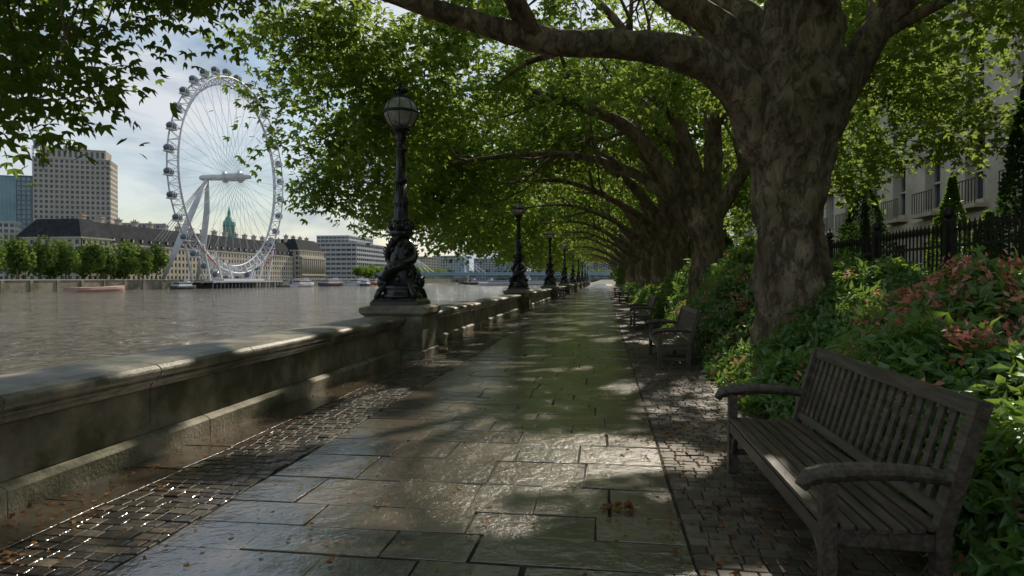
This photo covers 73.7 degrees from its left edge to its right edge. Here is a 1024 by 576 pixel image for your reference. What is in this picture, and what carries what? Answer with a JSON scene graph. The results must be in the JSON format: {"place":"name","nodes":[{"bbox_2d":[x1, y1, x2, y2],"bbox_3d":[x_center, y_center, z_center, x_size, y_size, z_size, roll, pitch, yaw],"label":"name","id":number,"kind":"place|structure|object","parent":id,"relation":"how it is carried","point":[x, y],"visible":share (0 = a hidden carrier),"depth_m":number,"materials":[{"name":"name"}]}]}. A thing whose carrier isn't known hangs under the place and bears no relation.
{"place":"outdoors","nodes":[
{"label":"outdoors","id":0,"kind":"place"},
{"bbox_2d":[0,282,592,374],"bbox_3d":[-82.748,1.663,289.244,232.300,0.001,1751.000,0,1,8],"label":"river water","id":1,"kind":"structure","parent":0,"point":[39,330],"depth_m":103.91,"materials":[{"name":"grey liquid"}]},
{"bbox_2d":[63,285,123,291],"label":"river barge","id":2,"kind":"object","parent":1,"relation":"on","point":[96,289],"visible":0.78,"depth_m":287.06,"materials":[{"name":"paint"}]},
{"bbox_2d":[169,279,195,288],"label":"tour boat","id":3,"kind":"object","parent":1,"relation":"on","point":[186,284],"visible":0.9,"depth_m":360.64,"materials":[{"name":"grey metal"}]},
{"bbox_2d":[289,278,313,286],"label":"tour boat","id":4,"kind":"object","parent":1,"relation":"on","point":[305,282],"visible":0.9,"depth_m":454.36,"materials":[{"name":"white metal"}]},
{"bbox_2d":[277,276,373,286],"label":"river pier","id":5,"kind":"structure","parent":1,"relation":"in","point":[290,279],"depth_m":520.41,"materials":[{"name":"grey metal"}]},
{"bbox_2d":[318,275,342,286],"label":"tour boat","id":6,"kind":"object","parent":1,"relation":"on","point":[333,282],"visible":0.88,"depth_m":495.00,"materials":[{"name":"red paint"}]},
{"bbox_2d":[347,278,363,285],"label":"tour boat","id":7,"kind":"object","parent":1,"relation":"on","point":[353,282],"visible":0.66,"depth_m":535.60,"materials":[{"name":"white metal"}]},
{"bbox_2d":[358,278,370,285],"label":"tour boat","id":8,"kind":"object","parent":1,"relation":"on","point":[365,282],"visible":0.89,"depth_m":509.87,"materials":[{"name":"white metal"}]},
{"bbox_2d":[369,278,376,284],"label":"tour boat","id":9,"kind":"object","parent":1,"relation":"on","point":[373,282],"visible":0.46,"depth_m":586.29,"materials":[{"name":"red paint"}]},
{"bbox_2d":[463,276,487,284],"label":"tour boat","id":10,"kind":"object","parent":1,"relation":"on","point":[473,281],"visible":0.65,"depth_m":648.11,"materials":[{"name":"red paint"}]},
{"bbox_2d":[478,278,508,285],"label":"tour boat","id":11,"kind":"object","parent":1,"relation":"on","point":[491,281],"visible":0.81,"depth_m":563.96,"materials":[{"name":"white metal"}]},
{"bbox_2d":[376,253,611,283],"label":"river bridge","id":12,"kind":"structure","parent":1,"relation":"in","point":[463,274],"depth_m":724.86,"materials":[{"name":"blue paint"}]},
{"bbox_2d":[527,278,543,284],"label":"tour boat","id":13,"kind":"object","parent":1,"relation":"on","point":[535,282],"visible":0.49,"depth_m":599.52,"materials":[{"name":"white metal"}]},
{"bbox_2d":[0,284,696,575],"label":"stone flag paving","id":14,"kind":"structure","parent":0,"point":[425,513],"depth_m":5.30,"materials":[{"name":"grey stone"}]},
{"bbox_2d":[0,281,596,517],"bbox_3d":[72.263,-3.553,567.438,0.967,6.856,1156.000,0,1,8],"label":"parapet wall","id":15,"kind":"structure","parent":14,"relation":"on","point":[64,428],"depth_m":6.42,"materials":[{"name":"stone"}]},
{"bbox_2d":[540,229,558,298],"bbox_3d":[2.966,-1.930,53.262,1.380,5.810,1.260,0,1,8],"label":"street lamp","id":16,"kind":"object","parent":15,"relation":"on","point":[549,280],"visible":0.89,"depth_m":53.00,"materials":[{"name":"metal"}]},
{"bbox_2d":[558,241,570,293],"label":"street lamp","id":17,"kind":"object","parent":15,"relation":"on","point":[564,279],"visible":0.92,"depth_m":72.50,"materials":[{"name":"metal"}]},
{"bbox_2d":[0,323,916,575],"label":"fallen leaves","id":18,"kind":"object","parent":14,"relation":"on","point":[329,560],"visible":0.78,"depth_m":4.81,"materials":[{"name":"brown plant"}]},
{"bbox_2d":[558,289,566,298],"bbox_3d":[3.994,0.317,55.726,0.852,1.043,2.514,0,1,8],"label":"park bench","id":19,"kind":"object","parent":14,"relation":"on","point":[563,293],"visible":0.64,"depth_m":54.97,"materials":[{"name":"brown wood"}]},
{"bbox_2d":[570,283,576,292],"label":"park bench","id":20,"kind":"object","parent":14,"relation":"on","point":[575,289],"visible":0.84,"depth_m":77.30,"materials":[{"name":"brown wood"}]},
{"bbox_2d":[600,500,634,511],"bbox_3d":[0.731,1.508,4.723,0.246,0.076,0.218,0,1,8],"label":"leaf pile","id":21,"kind":"object","parent":14,"relation":"on","point":[617,504],"visible":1,"depth_m":4.72,"materials":[{"name":"brown plant"}]},
{"bbox_2d":[0,0,842,278],"label":"sky","id":22,"kind":"structure","parent":0,"point":[142,184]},
{"bbox_2d":[0,291,952,575],"bbox_3d":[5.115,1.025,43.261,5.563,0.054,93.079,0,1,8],"label":"cobble sett paving","id":23,"kind":"structure","parent":0,"point":[88,545],"depth_m":5.21,"materials":[{"name":"stone"}]},
{"bbox_2d":[614,285,622,295],"bbox_3d":[9.720,0.224,62.520,0.852,1.043,2.514,0,1,8],"label":"park bench","id":24,"kind":"object","parent":23,"relation":"on","point":[615,292],"visible":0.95,"depth_m":61.33,"materials":[{"name":"brown wood"}]},
{"bbox_2d":[617,287,630,303],"bbox_3d":[7.309,0.467,44.684,0.852,1.043,2.514,0,1,8],"label":"park bench","id":25,"kind":"object","parent":23,"relation":"on","point":[626,293],"visible":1,"depth_m":43.49,"materials":[{"name":"brown wood"}]},
{"bbox_2d":[627,295,656,329],"bbox_3d":[4.258,0.769,22.495,0.852,1.043,2.514,0,1,8],"label":"park bench","id":26,"kind":"object","parent":23,"relation":"on","point":[642,316],"visible":0.96,"depth_m":21.73,"materials":[{"name":"brown wood"}]},
{"bbox_2d":[644,305,700,368],"bbox_3d":[3.061,0.895,13.273,0.852,1.043,2.514,0,1,8],"label":"park bench","id":27,"kind":"object","parent":23,"relation":"on","point":[686,323],"visible":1,"depth_m":12.38,"materials":[{"name":"brown wood"}]},
{"bbox_2d":[714,347,993,575],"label":"park bench","id":28,"kind":"object","parent":23,"relation":"on","point":[834,497],"visible":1,"depth_m":3.59,"materials":[{"name":"brown wood"}]},
{"bbox_2d":[469,279,615,283],"bbox_3d":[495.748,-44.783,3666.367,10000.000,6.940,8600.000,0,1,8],"label":"ground","id":29,"kind":"structure","parent":0,"point":[605,282],"depth_m":405.69,"materials":[{"name":"grey"}]},
{"bbox_2d":[0,175,15,220],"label":"glass tower","id":30,"kind":"structure","parent":29,"relation":"on","point":[7,197],"depth_m":636.08,"materials":[{"name":"blue glass"}]},
{"bbox_2d":[2,232,18,278],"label":"office building","id":31,"kind":"structure","parent":29,"relation":"on","point":[8,236],"depth_m":433.10,"materials":[{"name":"grey concrete"}]},
{"bbox_2d":[0,221,21,278],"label":"office building","id":32,"kind":"structure","parent":29,"relation":"on","point":[10,227],"depth_m":489.17,"materials":[{"name":"grey concrete"}]},
{"bbox_2d":[16,175,31,230],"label":"glass tower","id":33,"kind":"structure","parent":29,"relation":"on","point":[23,204],"depth_m":589.91,"materials":[{"name":"blue glass"}]},
{"bbox_2d":[26,123,40,222],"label":"tower crane","id":34,"kind":"object","parent":29,"relation":"on","point":[34,142],"visible":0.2,"depth_m":567.00,"materials":[{"name":"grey metal"}]},
{"bbox_2d":[32,145,117,223],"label":"office tower","id":35,"kind":"structure","parent":29,"relation":"on","point":[70,186],"depth_m":552.17,"materials":[{"name":"beige concrete"}]},
{"bbox_2d":[0,234,170,278],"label":"distant trees","id":36,"kind":"object","parent":29,"relation":"on","point":[23,255],"visible":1,"depth_m":323.08,"materials":[{"name":"green plant"}]},
{"bbox_2d":[122,223,168,228],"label":"office building","id":37,"kind":"structure","parent":29,"relation":"on","point":[156,226],"depth_m":605.72,"materials":[{"name":"grey glass"}]},
{"bbox_2d":[13,208,325,278],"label":"county hall building","id":38,"kind":"structure","parent":29,"relation":"on","point":[298,258],"depth_m":457.24,"materials":[{"name":"beige stone"}]},
{"bbox_2d":[154,66,283,288],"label":"ferris wheel","id":39,"kind":"object","parent":29,"relation":"on","point":[240,177],"visible":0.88,"depth_m":418.38,"materials":[{"name":"white metal"}]},
{"bbox_2d":[0,250,453,278],"bbox_3d":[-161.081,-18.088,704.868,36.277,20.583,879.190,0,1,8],"label":"distant trees","id":40,"kind":"object","parent":29,"relation":"on","point":[369,270],"visible":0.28,"depth_m":377.62,"materials":[{"name":"green plant"}]},
{"bbox_2d":[0,279,457,292],"bbox_3d":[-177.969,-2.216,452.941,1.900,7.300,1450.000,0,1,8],"label":"embankment wall","id":41,"kind":"structure","parent":29,"relation":"on","point":[28,285],"depth_m":326.07,"materials":[{"name":"stone"}]},
{"bbox_2d":[315,235,386,278],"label":"riverside office building","id":42,"kind":"structure","parent":29,"relation":"on","point":[345,255],"depth_m":733.12,"materials":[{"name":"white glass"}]},
{"bbox_2d":[359,81,439,358],"bbox_3d":[-2.313,-1.399,14.221,1.380,5.810,1.260,0,1,8],"label":"street lamp","id":43,"kind":"object","parent":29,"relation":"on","point":[400,291],"visible":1,"depth_m":13.96,"materials":[{"name":"metal"}]},
{"bbox_2d":[416,256,438,278],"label":"distant office building","id":44,"kind":"structure","parent":29,"relation":"on","point":[431,262],"depth_m":978.02,"materials":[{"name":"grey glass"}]},
{"bbox_2d":[432,256,468,279],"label":"distant office building","id":45,"kind":"structure","parent":29,"relation":"on","point":[443,265],"depth_m":1103.15,"materials":[{"name":"grey glass"}]},
{"bbox_2d":[474,258,497,279],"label":"distant office building","id":46,"kind":"structure","parent":29,"relation":"on","point":[484,265],"depth_m":1181.86,"materials":[{"name":"grey glass"}]},
{"bbox_2d":[498,257,526,279],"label":"distant office building","id":47,"kind":"structure","parent":29,"relation":"on","point":[502,268],"depth_m":1189.26,"materials":[{"name":"grey glass"}]},
{"bbox_2d":[503,199,533,311],"bbox_3d":[0.326,-1.665,33.741,1.380,5.810,1.260,0,1,8],"label":"street lamp","id":48,"kind":"object","parent":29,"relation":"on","point":[518,281],"visible":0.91,"depth_m":33.47,"materials":[{"name":"metal"}]},
{"bbox_2d":[469,268,614,279],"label":"distant trees","id":49,"kind":"object","parent":29,"relation":"on","point":[592,277],"visible":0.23,"depth_m":1165.97,"materials":[{"name":"green plant"}]},
{"bbox_2d":[531,264,560,279],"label":"distant office building","id":50,"kind":"structure","parent":29,"relation":"on","point":[535,278],"depth_m":1172.08,"materials":[{"name":"grey glass"}]},
{"bbox_2d":[569,251,577,290],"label":"street lamp","id":51,"kind":"object","parent":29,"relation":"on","point":[573,279],"visible":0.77,"depth_m":92.08,"materials":[{"name":"metal"}]},
{"bbox_2d":[576,256,582,288],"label":"street lamp","id":52,"kind":"object","parent":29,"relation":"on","point":[578,276],"visible":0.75,"depth_m":111.54,"materials":[{"name":"metal"}]},
{"bbox_2d":[580,259,585,286],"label":"street lamp","id":53,"kind":"object","parent":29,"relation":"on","point":[582,278],"visible":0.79,"depth_m":131.06,"materials":[{"name":"metal"}]},
{"bbox_2d":[584,261,587,285],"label":"street lamp","id":54,"kind":"object","parent":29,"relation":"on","point":[585,278],"visible":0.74,"depth_m":150.66,"materials":[{"name":"metal"}]},
{"bbox_2d":[586,264,589,284],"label":"street lamp","id":55,"kind":"object","parent":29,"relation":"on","point":[587,265],"visible":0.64,"depth_m":170.10,"materials":[{"name":"metal"}]},
{"bbox_2d":[588,261,592,279],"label":"distant office building","id":56,"kind":"structure","parent":29,"relation":"on","point":[590,266],"depth_m":1206.99,"materials":[{"name":"grey glass"}]},
{"bbox_2d":[593,259,600,279],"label":"distant office building","id":57,"kind":"structure","parent":29,"relation":"on","point":[595,268],"depth_m":1276.03,"materials":[{"name":"grey glass"}]},
{"bbox_2d":[601,262,615,279],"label":"distant office building","id":58,"kind":"structure","parent":29,"relation":"on","point":[606,268],"depth_m":1211.91,"materials":[{"name":"grey glass"}]},
{"bbox_2d":[733,0,1023,274],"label":"mansion building","id":59,"kind":"structure","parent":29,"relation":"on","point":[914,200],"depth_m":30.32,"materials":[{"name":"stone"},{"name":"glass"}]},
{"bbox_2d":[578,284,618,290],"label":"footpath","id":60,"kind":"structure","parent":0,"point":[610,287],"depth_m":124.53,"materials":[{"name":"stone"}]},
{"label":"planting bed","id":61,"kind":"object","parent":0,"visible":0},
{"bbox_2d":[0,0,263,186],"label":"plane tree","id":62,"kind":"object","parent":61,"relation":"on","point":[22,48],"visible":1,"depth_m":6.31,"materials":[{"name":"green plant"}]},
{"bbox_2d":[44,0,1023,358],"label":"plane tree","id":63,"kind":"object","parent":61,"relation":"on","point":[784,82],"visible":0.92,"depth_m":10.41,"materials":[{"name":"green plant"}]},
{"bbox_2d":[525,202,632,282],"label":"plane tree","id":64,"kind":"object","parent":61,"relation":"on","point":[559,251],"visible":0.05,"depth_m":75.39,"materials":[{"name":"green plant"}]},
{"bbox_2d":[525,194,634,283],"bbox_3d":[9.326,-5.265,65.445,18.848,12.363,12.478,0,1,8],"label":"plane tree","id":65,"kind":"object","parent":61,"relation":"on","point":[630,265],"visible":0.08,"depth_m":64.62,"materials":[{"name":"green plant"}]},
{"bbox_2d":[545,230,626,282],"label":"plane tree","id":66,"kind":"object","parent":61,"relation":"on","point":[575,250],"visible":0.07,"depth_m":86.11,"materials":[{"name":"green plant"}]},
{"bbox_2d":[554,238,626,279],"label":"plane tree","id":67,"kind":"object","parent":61,"relation":"on","point":[591,254],"visible":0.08,"depth_m":98.15,"materials":[{"name":"green plant"}]},
{"bbox_2d":[567,254,614,272],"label":"plane tree","id":68,"kind":"object","parent":61,"relation":"on","point":[589,259],"visible":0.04,"depth_m":124.72,"materials":[{"name":"green plant"}]},
{"bbox_2d":[561,249,621,287],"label":"plane tree","id":69,"kind":"object","parent":61,"relation":"on","point":[616,267],"visible":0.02,"depth_m":111.03,"materials":[{"name":"green plant"}]},
{"bbox_2d":[567,255,617,286],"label":"plane tree","id":70,"kind":"object","parent":61,"relation":"on","point":[590,260],"visible":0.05,"depth_m":139.67,"materials":[{"name":"green plant"}]},
{"bbox_2d":[569,255,615,285],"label":"plane tree","id":71,"kind":"object","parent":61,"relation":"on","point":[594,262],"visible":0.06,"depth_m":155.51,"materials":[{"name":"green plant"}]},
{"bbox_2d":[429,117,756,286],"bbox_3d":[5.671,-4.601,36.513,19.173,11.821,12.582,0,1,8],"label":"plane tree","id":72,"kind":"object","parent":61,"relation":"on","point":[652,246],"visible":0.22,"depth_m":35.84,"materials":[{"name":"green plant"}]},
{"bbox_2d":[491,176,737,281],"bbox_3d":[8.224,-4.734,55.341,19.173,11.565,12.582,0,1,8],"label":"plane tree","id":73,"kind":"object","parent":61,"relation":"on","point":[615,229],"visible":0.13,"depth_m":54.60,"materials":[{"name":"green plant"}]},
{"bbox_2d":[472,157,757,288],"bbox_3d":[6.748,-4.912,46.119,18.848,12.176,12.478,0,1,8],"label":"plane tree","id":74,"kind":"object","parent":61,"relation":"on","point":[639,253],"visible":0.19,"depth_m":45.15,"materials":[{"name":"green plant"}]},
{"bbox_2d":[612,268,618,283],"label":"evergreen shrub","id":75,"kind":"object","parent":61,"relation":"on","point":[614,272],"visible":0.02,"depth_m":118.23,"materials":[{"name":"green plant"}]},
{"bbox_2d":[615,264,624,285],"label":"evergreen shrub","id":76,"kind":"object","parent":61,"relation":"on","point":[620,274],"visible":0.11,"depth_m":95.05,"materials":[{"name":"green plant"}]},
{"bbox_2d":[377,23,890,287],"bbox_3d":[4.449,-4.721,27.762,18.848,12.298,12.478,0,1,8],"label":"plane tree","id":77,"kind":"object","parent":61,"relation":"on","point":[668,231],"visible":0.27,"depth_m":26.75,"materials":[{"name":"green plant"}]},
{"bbox_2d":[271,0,1023,303],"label":"plane tree","id":78,"kind":"object","parent":61,"relation":"on","point":[699,204],"visible":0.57,"depth_m":18.94,"materials":[{"name":"green plant"}]},
{"bbox_2d":[619,258,690,327],"bbox_3d":[9.841,-0.180,46.556,4.184,2.812,55.476,0,1,8],"label":"flowering shrub","id":79,"kind":"object","parent":61,"relation":"on","point":[670,295],"visible":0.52,"depth_m":23.24,"materials":[{"name":"green plant"}]},
{"bbox_2d":[687,225,734,263],"bbox_3d":[12.318,-2.028,42.666,5.035,6.504,5.331,0,1,8],"label":"evergreen shrub","id":80,"kind":"object","parent":61,"relation":"on","point":[729,241],"visible":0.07,"depth_m":41.86,"materials":[{"name":"green plant"}]},
{"bbox_2d":[662,230,947,387],"bbox_3d":[5.456,0.145,14.181,3.934,2.816,10.875,0,1,8],"label":"flowering shrub","id":81,"kind":"object","parent":61,"relation":"on","point":[724,366],"visible":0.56,"depth_m":10.58,"materials":[{"name":"green plant"}]},
{"bbox_2d":[633,271,1022,546],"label":"shrub undergrowth","id":82,"kind":"object","parent":61,"relation":"on","point":[701,345],"visible":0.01,"depth_m":12.94,"materials":[{"name":"plant"}]},
{"bbox_2d":[835,217,859,262],"bbox_3d":[14.616,-0.935,29.207,2.381,4.303,2.291,0,1,8],"label":"evergreen shrub","id":83,"kind":"object","parent":61,"relation":"on","point":[850,237],"visible":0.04,"depth_m":29.12,"materials":[{"name":"green plant"}]},
{"bbox_2d":[833,181,900,265],"bbox_3d":[13.108,-1.367,25.460,2.660,5.326,2.635,0,1,8],"label":"evergreen shrub","id":84,"kind":"object","parent":61,"relation":"on","point":[865,223],"visible":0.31,"depth_m":25.25,"materials":[{"name":"green plant"}]},
{"bbox_2d":[724,243,1023,575],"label":"flowering shrub","id":85,"kind":"object","parent":61,"relation":"on","point":[944,331],"visible":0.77,"depth_m":4.95,"materials":[{"name":"green plant"}]},
{"bbox_2d":[725,201,1023,274],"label":"iron railing","id":86,"kind":"object","parent":61,"relation":"on","point":[947,230],"visible":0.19,"depth_m":11.15,"materials":[{"name":"iron"},{"name":"paint"}]},
{"bbox_2d":[923,175,971,274],"bbox_3d":[12.280,-0.888,19.046,1.570,4.523,1.446,0,1,25],"label":"evergreen shrub","id":87,"kind":"object","parent":61,"relation":"on","point":[951,194],"visible":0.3,"depth_m":18.87,"materials":[{"name":"green plant"}]},
{"bbox_2d":[971,209,1010,265],"bbox_3d":[11.462,-0.267,16.614,1.355,3.310,1.183,0,1,22],"label":"evergreen shrub","id":88,"kind":"object","parent":61,"relation":"on","point":[988,213],"visible":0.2,"depth_m":16.50,"materials":[{"name":"green plant"}]},
{"bbox_2d":[987,65,1023,268],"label":"evergreen shrub","id":89,"kind":"object","parent":61,"relation":"on","point":[1008,182],"visible":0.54,"depth_m":14.26,"materials":[{"name":"green plant"}]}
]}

